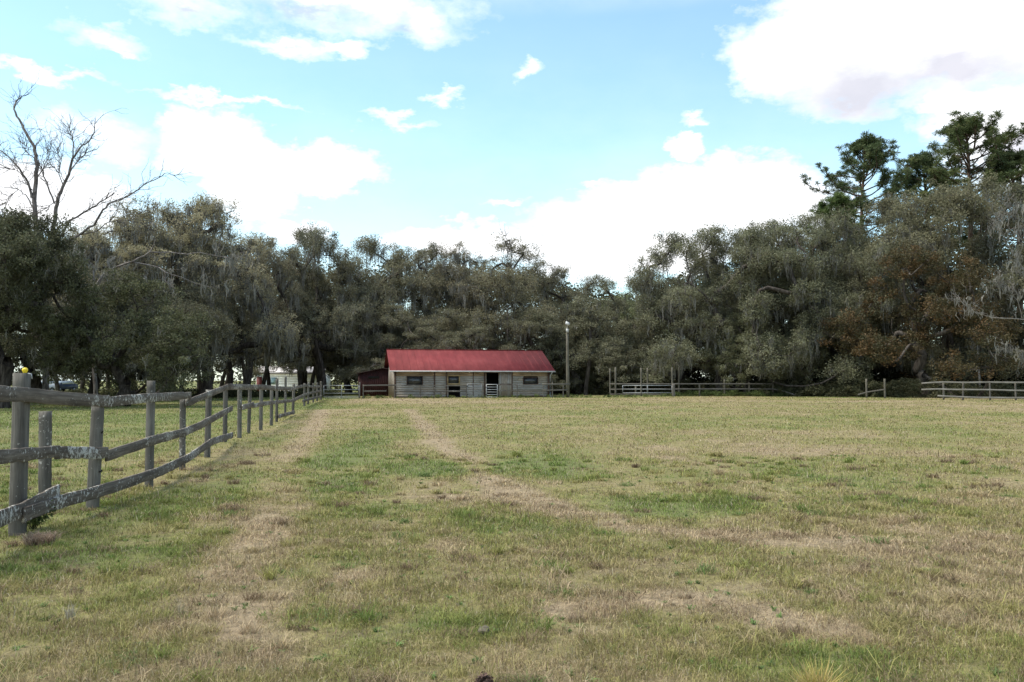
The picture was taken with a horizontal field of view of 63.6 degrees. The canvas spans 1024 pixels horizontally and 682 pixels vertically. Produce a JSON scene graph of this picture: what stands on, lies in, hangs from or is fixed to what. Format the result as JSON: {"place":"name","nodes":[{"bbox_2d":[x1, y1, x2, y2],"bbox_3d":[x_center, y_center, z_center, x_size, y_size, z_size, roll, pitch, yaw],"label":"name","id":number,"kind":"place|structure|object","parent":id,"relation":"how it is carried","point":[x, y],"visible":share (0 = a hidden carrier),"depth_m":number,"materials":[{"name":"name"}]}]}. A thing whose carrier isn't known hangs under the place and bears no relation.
{"place":"outdoors","nodes":[
{"label":"outdoors","id":0,"kind":"place"},
{"bbox_2d":[256,366,329,391],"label":"white building","id":1,"kind":"structure","parent":0,"point":[291,379],"depth_m":107.87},
{"bbox_2d":[257,377,261,390],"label":"door","id":2,"kind":"structure","parent":1,"relation":"in","point":[259,380],"depth_m":107.81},
{"bbox_2d":[271,377,276,383],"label":"window","id":3,"kind":"structure","parent":1,"relation":"in","point":[273,379],"depth_m":107.84,"materials":[{"name":"teal glass"}]},
{"bbox_2d":[0,381,1023,681],"bbox_3d":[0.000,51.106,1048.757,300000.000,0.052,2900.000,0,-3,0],"label":"ground","id":4,"kind":"structure","parent":0,"point":[544,489],"depth_m":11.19,"materials":[{"name":"green plant"}]},
{"bbox_2d":[0,283,53,348],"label":"live oak","id":5,"kind":"object","parent":4,"relation":"on","point":[14,316],"visible":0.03,"depth_m":51.78,"materials":[{"name":"green plant"}]},
{"bbox_2d":[13,529,65,544],"bbox_3d":[-4.518,1.862,7.897,0.587,0.136,0.594,-1,-3,24],"label":"dead grass clump","id":6,"kind":"object","parent":4,"relation":"on","point":[48,536],"visible":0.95,"depth_m":7.84,"materials":[{"name":"beige plant"}]},
{"bbox_2d":[27,495,56,528],"bbox_3d":[-5.019,1.786,8.588,0.447,0.348,0.424,-2,-3,32],"label":"weed","id":7,"kind":"object","parent":4,"relation":"on","point":[36,521],"visible":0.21,"depth_m":8.61,"materials":[{"name":"green plant"}]},
{"bbox_2d":[41,381,54,389],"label":"parked car","id":8,"kind":"object","parent":4,"relation":"on","point":[51,385],"visible":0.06,"depth_m":104.55,"materials":[{"name":"white paint"}]},
{"bbox_2d":[0,202,112,407],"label":"live oak","id":9,"kind":"object","parent":4,"relation":"on","point":[27,254],"visible":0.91,"depth_m":45.52,"materials":[{"name":"green plant"}]},
{"bbox_2d":[54,375,59,390],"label":"slim tree","id":10,"kind":"object","parent":4,"relation":"on","point":[57,385],"depth_m":83.63,"materials":[{"name":"brown wood"}]},
{"bbox_2d":[52,381,77,391],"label":"parked car","id":11,"kind":"object","parent":4,"relation":"on","point":[71,385],"visible":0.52,"depth_m":109.93,"materials":[{"name":"blue paint"}]},
{"bbox_2d":[61,603,77,619],"bbox_3d":[-2.863,1.735,5.346,0.132,0.148,0.165,-1,-3,19],"label":"pale grass tuft","id":12,"kind":"object","parent":4,"relation":"on","point":[70,612],"visible":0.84,"depth_m":5.35,"materials":[{"name":"beige plant"}]},
{"bbox_2d":[0,294,158,388],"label":"live oak","id":13,"kind":"object","parent":4,"relation":"on","point":[36,382],"visible":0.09,"depth_m":60.16,"materials":[{"name":"green plant"}]},
{"bbox_2d":[80,378,84,389],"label":"slim tree","id":14,"kind":"object","parent":4,"relation":"on","point":[82,384],"depth_m":77.73,"materials":[{"name":"brown wood"}]},
{"bbox_2d":[24,221,159,394],"bbox_3d":[-32.131,-2.228,62.910,10.930,14.009,9.959,-1,-3,14],"label":"live oak","id":15,"kind":"object","parent":4,"relation":"on","point":[104,243],"visible":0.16,"depth_m":62.46,"materials":[{"name":"green plant"}]},
{"bbox_2d":[0,70,191,389],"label":"dead tree","id":16,"kind":"object","parent":4,"relation":"on","point":[34,206],"visible":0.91,"depth_m":57.46,"materials":[{"name":"grey plant"}]},
{"bbox_2d":[20,267,221,405],"bbox_3d":[-22.913,-0.082,48.920,10.791,8.387,10.580,1,-3,-19],"label":"live oak","id":17,"kind":"object","parent":4,"relation":"on","point":[170,346],"visible":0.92,"depth_m":47.64,"materials":[{"name":"green plant"}]},
{"bbox_2d":[31,193,242,391],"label":"live oak","id":18,"kind":"object","parent":4,"relation":"on","point":[132,252],"visible":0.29,"depth_m":65.45,"materials":[{"name":"green plant"}]},
{"bbox_2d":[69,221,248,393],"bbox_3d":[-23.181,-2.074,54.237,11.451,11.887,3.696,0,-3,0],"label":"dead tree","id":19,"kind":"object","parent":4,"relation":"on","point":[233,259],"visible":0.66,"depth_m":54.35,"materials":[{"name":"grey plant"}]},
{"bbox_2d":[0,368,321,536],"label":"board fence","id":20,"kind":"object","parent":4,"relation":"on","point":[21,510],"visible":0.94,"depth_m":9.99,"materials":[{"name":"grey wood"}]},
{"bbox_2d":[100,283,236,392],"bbox_3d":[-27.155,0.014,64.493,11.758,9.400,10.640,-2,-3,32],"label":"live oak","id":21,"kind":"object","parent":4,"relation":"on","point":[222,318],"visible":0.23,"depth_m":63.05,"materials":[{"name":"green plant"}]},
{"bbox_2d":[105,198,239,392],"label":"live oak","id":22,"kind":"object","parent":4,"relation":"on","point":[168,215],"visible":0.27,"depth_m":69.56,"materials":[{"name":"green plant"}]},
{"bbox_2d":[173,595,191,616],"bbox_3d":[-2.182,1.735,5.464,0.147,0.159,0.160,0,-3,0],"label":"pale grass tuft","id":23,"kind":"object","parent":4,"relation":"on","point":[179,609],"visible":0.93,"depth_m":5.45,"materials":[{"name":"beige plant"}]},
{"bbox_2d":[179,295,210,391],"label":"slim tree","id":24,"kind":"object","parent":4,"relation":"on","point":[183,374],"depth_m":67.80,"materials":[{"name":"brown wood"}]},
{"bbox_2d":[197,369,200,388],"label":"slim tree","id":25,"kind":"object","parent":4,"relation":"on","point":[198,383],"depth_m":87.83,"materials":[{"name":"brown wood"}]},
{"bbox_2d":[49,386,349,397],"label":"hedge growth","id":26,"kind":"object","parent":4,"relation":"on","point":[266,393],"visible":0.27,"depth_m":74.05,"materials":[{"name":"green plant"}]},
{"bbox_2d":[173,278,249,387],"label":"live oak","id":27,"kind":"object","parent":4,"relation":"on","point":[233,326],"depth_m":81.13,"materials":[{"name":"green plant"}]},
{"bbox_2d":[143,191,310,394],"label":"live oak","id":28,"kind":"object","parent":4,"relation":"on","point":[273,338],"visible":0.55,"depth_m":71.17,"materials":[{"name":"green plant"}]},
{"bbox_2d":[221,292,235,394],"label":"slim tree","id":29,"kind":"object","parent":4,"relation":"on","point":[230,372],"visible":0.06,"depth_m":76.05,"materials":[{"name":"plant"}]},
{"bbox_2d":[219,319,248,386],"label":"slim tree","id":30,"kind":"object","parent":4,"relation":"on","point":[222,380],"visible":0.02,"depth_m":89.74,"materials":[{"name":"brown plant"}]},
{"bbox_2d":[180,280,296,384],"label":"live oak","id":31,"kind":"object","parent":4,"relation":"on","point":[216,367],"visible":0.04,"depth_m":87.19,"materials":[{"name":"green plant"}]},
{"bbox_2d":[227,296,261,383],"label":"slim tree","id":32,"kind":"object","parent":4,"relation":"on","point":[241,324],"visible":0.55,"depth_m":76.77,"materials":[{"name":"green plant"}]},
{"bbox_2d":[187,232,315,383],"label":"live oak","id":33,"kind":"object","parent":4,"relation":"on","point":[269,244],"visible":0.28,"depth_m":83.44,"materials":[{"name":"green plant"}]},
{"bbox_2d":[261,359,269,390],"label":"slim tree","id":34,"kind":"object","parent":4,"relation":"on","point":[265,374],"depth_m":89.78,"materials":[{"name":"brown wood"}]},
{"bbox_2d":[263,354,270,391],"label":"slim tree","id":35,"kind":"object","parent":4,"relation":"on","point":[268,380],"visible":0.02,"depth_m":91.96,"materials":[{"name":"brown wood"}]},
{"bbox_2d":[281,290,319,388],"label":"slim tree","id":36,"kind":"object","parent":4,"relation":"on","point":[313,307],"visible":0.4,"depth_m":87.08,"materials":[{"name":"plant"}]},
{"bbox_2d":[252,289,360,387],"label":"live oak","id":37,"kind":"object","parent":4,"relation":"on","point":[337,357],"visible":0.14,"depth_m":95.26,"materials":[{"name":"green plant"}]},
{"bbox_2d":[298,308,330,389],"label":"slim tree","id":38,"kind":"object","parent":4,"relation":"on","point":[307,317],"visible":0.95,"depth_m":84.08,"materials":[{"name":"green plant"}]},
{"bbox_2d":[309,301,342,390],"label":"slim tree","id":39,"kind":"object","parent":4,"relation":"on","point":[312,380],"visible":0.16,"depth_m":91.80,"materials":[{"name":"green plant"}]},
{"bbox_2d":[252,222,401,392],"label":"live oak","id":40,"kind":"object","parent":4,"relation":"on","point":[340,329],"visible":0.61,"depth_m":87.60,"materials":[{"name":"green plant"}]},
{"bbox_2d":[283,306,385,392],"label":"live oak","id":41,"kind":"object","parent":4,"relation":"on","point":[331,366],"visible":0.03,"depth_m":95.54,"materials":[{"name":"green plant"}]},
{"bbox_2d":[294,232,431,370],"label":"live oak","id":42,"kind":"object","parent":4,"relation":"on","point":[370,250],"visible":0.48,"depth_m":91.59,"materials":[{"name":"green plant"}]},
{"bbox_2d":[356,368,387,395],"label":"maroon shed","id":43,"kind":"structure","parent":4,"relation":"on","point":[376,377],"depth_m":80.05,"materials":[{"name":"brown wood"}]},
{"bbox_2d":[368,376,378,378],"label":"window","id":44,"kind":"structure","parent":43,"relation":"in","point":[369,377],"depth_m":80.04,"materials":[{"name":"black glass"}]},
{"bbox_2d":[331,304,445,384],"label":"live oak","id":45,"kind":"object","parent":4,"relation":"on","point":[379,345],"visible":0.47,"depth_m":86.11,"materials":[{"name":"green plant"}]},
{"bbox_2d":[359,240,463,351],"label":"live oak","id":46,"kind":"object","parent":4,"relation":"on","point":[421,273],"visible":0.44,"depth_m":92.79,"materials":[{"name":"green plant"}]},
{"bbox_2d":[400,240,508,349],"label":"live oak","id":47,"kind":"object","parent":4,"relation":"on","point":[453,302],"visible":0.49,"depth_m":92.45,"materials":[{"name":"green plant"}]},
{"bbox_2d":[404,307,506,349],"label":"live oak","id":48,"kind":"object","parent":4,"relation":"on","point":[452,342],"visible":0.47,"depth_m":84.39,"materials":[{"name":"green plant"}]},
{"bbox_2d":[359,382,569,397],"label":"yard fence","id":49,"kind":"object","parent":4,"relation":"on","point":[517,390],"visible":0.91,"depth_m":70.92,"materials":[{"name":"grey wood"}]},
{"bbox_2d":[323,385,358,397],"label":"tube gate","id":50,"kind":"structure","parent":49,"relation":"attached to","point":[341,389],"depth_m":69.65,"materials":[{"name":"metal"}]},
{"bbox_2d":[485,384,497,396],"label":"tube gate","id":51,"kind":"structure","parent":49,"relation":"attached to","point":[486,394],"depth_m":71.61,"materials":[{"name":"grey metal"}]},
{"bbox_2d":[384,349,554,397],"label":"stable barn","id":52,"kind":"structure","parent":4,"relation":"on","point":[508,369],"depth_m":74.76,"materials":[{"name":"red metal"}]},
{"bbox_2d":[407,376,422,384],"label":"window","id":53,"kind":"structure","parent":52,"relation":"in","point":[411,380],"depth_m":72.82,"materials":[{"name":"black glass"}]},
{"bbox_2d":[447,375,459,383],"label":"window","id":54,"kind":"structure","parent":52,"relation":"in","point":[451,379],"depth_m":73.54,"materials":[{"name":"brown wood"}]},
{"bbox_2d":[499,373,511,395],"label":"sliding door","id":55,"kind":"structure","parent":52,"relation":"in","point":[503,377],"depth_m":74.42,"materials":[{"name":"grey wood"}]},
{"bbox_2d":[523,377,537,383],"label":"window","id":56,"kind":"structure","parent":52,"relation":"in","point":[526,380],"depth_m":74.99,"materials":[{"name":"black glass"}]},
{"bbox_2d":[478,625,489,634],"bbox_3d":[-0.174,1.771,5.060,0.076,0.056,0.065,0,-3,0],"label":"stone","id":57,"kind":"object","parent":4,"relation":"on","point":[482,629],"visible":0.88,"depth_m":5.04,"materials":[{"name":"grey stone"}]},
{"bbox_2d":[474,671,495,681],"bbox_3d":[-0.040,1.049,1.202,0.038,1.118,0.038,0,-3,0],"label":"stone","id":58,"kind":"object","parent":4,"relation":"on","point":[484,677],"visible":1,"depth_m":1.23,"materials":[{"name":"stone"}]},
{"bbox_2d":[497,224,515,340],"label":"bare tree","id":59,"kind":"object","parent":4,"relation":"on","point":[507,329],"visible":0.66,"depth_m":88.45,"materials":[{"name":"grey plant"}]},
{"bbox_2d":[439,231,578,376],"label":"live oak","id":60,"kind":"object","parent":4,"relation":"on","point":[488,280],"visible":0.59,"depth_m":87.81,"materials":[{"name":"green plant"}]},
{"bbox_2d":[362,394,665,397],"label":"dirt path","id":61,"kind":"structure","parent":4,"relation":"on","point":[490,396],"depth_m":72.59,"materials":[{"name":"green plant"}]},
{"bbox_2d":[10,218,1023,390],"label":"woodland","id":62,"kind":"object","parent":4,"relation":"on","point":[338,381],"visible":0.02,"depth_m":124.81,"materials":[{"name":"green plant"}]},
{"bbox_2d":[468,306,583,389],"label":"live oak","id":63,"kind":"object","parent":4,"relation":"on","point":[544,318],"visible":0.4,"depth_m":84.84,"materials":[{"name":"green plant"}]},
{"bbox_2d":[495,260,614,392],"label":"live oak","id":64,"kind":"object","parent":4,"relation":"on","point":[553,278],"visible":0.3,"depth_m":96.52,"materials":[{"name":"green plant"}]},
{"bbox_2d":[565,321,569,397],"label":"utility pole","id":65,"kind":"object","parent":4,"relation":"on","point":[567,360],"visible":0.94,"depth_m":73.27,"materials":[{"name":"grey wood"}]},
{"bbox_2d":[523,315,640,394],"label":"live oak","id":66,"kind":"object","parent":4,"relation":"on","point":[580,354],"visible":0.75,"depth_m":85.63,"materials":[{"name":"green plant"}]},
{"bbox_2d":[572,295,611,394],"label":"slim tree","id":67,"kind":"object","parent":4,"relation":"on","point":[595,315],"visible":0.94,"depth_m":86.62,"materials":[{"name":"green plant"}]},
{"bbox_2d":[546,272,642,393],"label":"live oak","id":68,"kind":"object","parent":4,"relation":"on","point":[612,310],"visible":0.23,"depth_m":92.02,"materials":[{"name":"green plant"}]},
{"bbox_2d":[569,317,690,387],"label":"live oak","id":69,"kind":"object","parent":4,"relation":"on","point":[619,328],"visible":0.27,"depth_m":88.24,"materials":[{"name":"green plant"}]},
{"bbox_2d":[593,284,672,345],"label":"live oak","id":70,"kind":"object","parent":4,"relation":"on","point":[628,297],"visible":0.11,"depth_m":99.56,"materials":[{"name":"green plant"}]},
{"bbox_2d":[602,229,745,391],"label":"live oak","id":71,"kind":"object","parent":4,"relation":"on","point":[644,280],"visible":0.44,"depth_m":87.86,"materials":[{"name":"green plant"}]},
{"bbox_2d":[353,342,1023,394],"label":"tall undergrowth","id":72,"kind":"object","parent":4,"relation":"on","point":[889,376],"visible":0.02,"depth_m":86.45,"materials":[{"name":"green plant"}]},
{"bbox_2d":[609,367,794,396],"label":"corral fence","id":73,"kind":"object","parent":4,"relation":"on","point":[673,389],"visible":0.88,"depth_m":79.58,"materials":[{"name":"grey wood"}]},
{"bbox_2d":[622,385,671,392],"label":"corral gate","id":74,"kind":"structure","parent":73,"relation":"attached to","point":[647,388],"depth_m":78.70,"materials":[{"name":"metal"}]},
{"bbox_2d":[627,220,818,393],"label":"live oak","id":75,"kind":"object","parent":4,"relation":"on","point":[712,292],"visible":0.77,"depth_m":83.04,"materials":[{"name":"green plant"}]},
{"bbox_2d":[699,311,791,393],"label":"live oak","id":76,"kind":"object","parent":4,"relation":"on","point":[738,367],"visible":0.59,"depth_m":81.80,"materials":[{"name":"green plant"}]},
{"bbox_2d":[665,222,825,391],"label":"live oak","id":77,"kind":"object","parent":4,"relation":"on","point":[684,331],"visible":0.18,"depth_m":85.41,"materials":[{"name":"green plant"}]},
{"bbox_2d":[661,389,846,395],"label":"fence line weeds","id":78,"kind":"object","parent":4,"relation":"on","point":[729,393],"visible":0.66,"depth_m":79.17,"materials":[{"name":"green plant"}]},
{"bbox_2d":[700,210,873,389],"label":"live oak","id":79,"kind":"object","parent":4,"relation":"on","point":[788,257],"visible":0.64,"depth_m":80.17,"materials":[{"name":"green plant"}]},
{"bbox_2d":[571,376,1023,397],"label":"undergrowth","id":80,"kind":"object","parent":4,"relation":"on","point":[897,389],"visible":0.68,"depth_m":76.49,"materials":[{"name":"green plant"}]},
{"bbox_2d":[721,217,887,381],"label":"live oak","id":81,"kind":"object","parent":4,"relation":"on","point":[773,226],"visible":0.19,"depth_m":83.05,"materials":[{"name":"green plant"}]},
{"bbox_2d":[771,326,847,385],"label":"live oak","id":82,"kind":"object","parent":4,"relation":"on","point":[823,358],"visible":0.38,"depth_m":81.72,"materials":[{"name":"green plant"}]},
{"bbox_2d":[772,656,860,681],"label":"grass tuft","id":83,"kind":"object","parent":4,"relation":"on","point":[813,678],"visible":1,"depth_m":3.80,"materials":[{"name":"beige plant"}]},
{"bbox_2d":[765,212,890,383],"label":"live oak","id":84,"kind":"object","parent":4,"relation":"on","point":[845,248],"visible":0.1,"depth_m":85.65,"materials":[{"name":"green plant"}]},
{"bbox_2d":[799,191,874,382],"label":"pine tree","id":85,"kind":"object","parent":4,"relation":"on","point":[838,199],"visible":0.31,"depth_m":91.82,"materials":[{"name":"green plant"}]},
{"bbox_2d":[799,130,915,239],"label":"pine tree","id":86,"kind":"object","parent":4,"relation":"on","point":[871,147],"visible":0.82,"depth_m":95.51,"materials":[{"name":"green plant"}]},
{"bbox_2d":[783,205,937,387],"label":"live oak","id":87,"kind":"object","parent":4,"relation":"on","point":[832,261],"visible":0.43,"depth_m":81.79,"materials":[{"name":"green plant"}]},
{"bbox_2d":[858,379,885,397],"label":"broken fence","id":88,"kind":"object","parent":4,"relation":"on","point":[867,392],"visible":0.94,"depth_m":71.22,"materials":[{"name":"grey wood"}]},
{"bbox_2d":[775,189,998,382],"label":"live oak","id":89,"kind":"object","parent":4,"relation":"on","point":[888,205],"visible":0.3,"depth_m":82.25,"materials":[{"name":"green plant"}]},
{"bbox_2d":[817,238,1023,397],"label":"oak","id":90,"kind":"object","parent":4,"relation":"on","point":[917,337],"visible":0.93,"depth_m":73.48,"materials":[{"name":"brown plant"}]},
{"bbox_2d":[889,150,976,347],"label":"pine tree","id":91,"kind":"object","parent":4,"relation":"on","point":[926,157],"visible":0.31,"depth_m":101.07,"materials":[{"name":"green plant"}]},
{"bbox_2d":[867,171,1023,394],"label":"live oak","id":92,"kind":"object","parent":4,"relation":"on","point":[959,199],"visible":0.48,"depth_m":81.02,"materials":[{"name":"green plant"}]},
{"bbox_2d":[888,109,1023,378],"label":"pine tree","id":93,"kind":"object","parent":4,"relation":"on","point":[960,130],"visible":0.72,"depth_m":94.98,"materials":[{"name":"green plant"}]},
{"bbox_2d":[921,381,1023,399],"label":"pasture fence","id":94,"kind":"object","parent":4,"relation":"on","point":[963,389],"visible":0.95,"depth_m":63.56,"materials":[{"name":"grey wood"}]},
{"bbox_2d":[967,298,980,392],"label":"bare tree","id":95,"kind":"object","parent":4,"relation":"on","point":[975,356],"visible":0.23,"depth_m":76.65,"materials":[{"name":"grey plant"}]},
{"bbox_2d":[926,267,1023,384],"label":"live oak","id":96,"kind":"object","parent":4,"relation":"on","point":[1017,316],"visible":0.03,"depth_m":86.07,"materials":[{"name":"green plant"}]},
{"bbox_2d":[935,177,1023,383],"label":"live oak","id":97,"kind":"object","parent":4,"relation":"on","point":[993,246],"visible":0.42,"depth_m":81.19,"materials":[{"name":"green plant"}]},
{"bbox_2d":[945,165,1023,368],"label":"live oak","id":98,"kind":"object","parent":4,"relation":"on","point":[1015,255],"visible":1,"depth_m":66.13,"materials":[{"name":"green plant"}]},
{"bbox_2d":[953,148,1023,386],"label":"pine tree","id":99,"kind":"object","parent":4,"relation":"on","point":[1005,160],"visible":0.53,"depth_m":94.61,"materials":[{"name":"green plant"}]},
{"bbox_2d":[976,197,1023,379],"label":"live oak","id":100,"kind":"object","parent":4,"relation":"on","point":[1020,333],"visible":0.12,"depth_m":82.60,"materials":[{"name":"green plant"}]},
{"bbox_2d":[0,0,1023,380],"label":"sky","id":101,"kind":"structure","parent":0,"point":[585,129],"materials":[{"name":"blue"}]}
]}

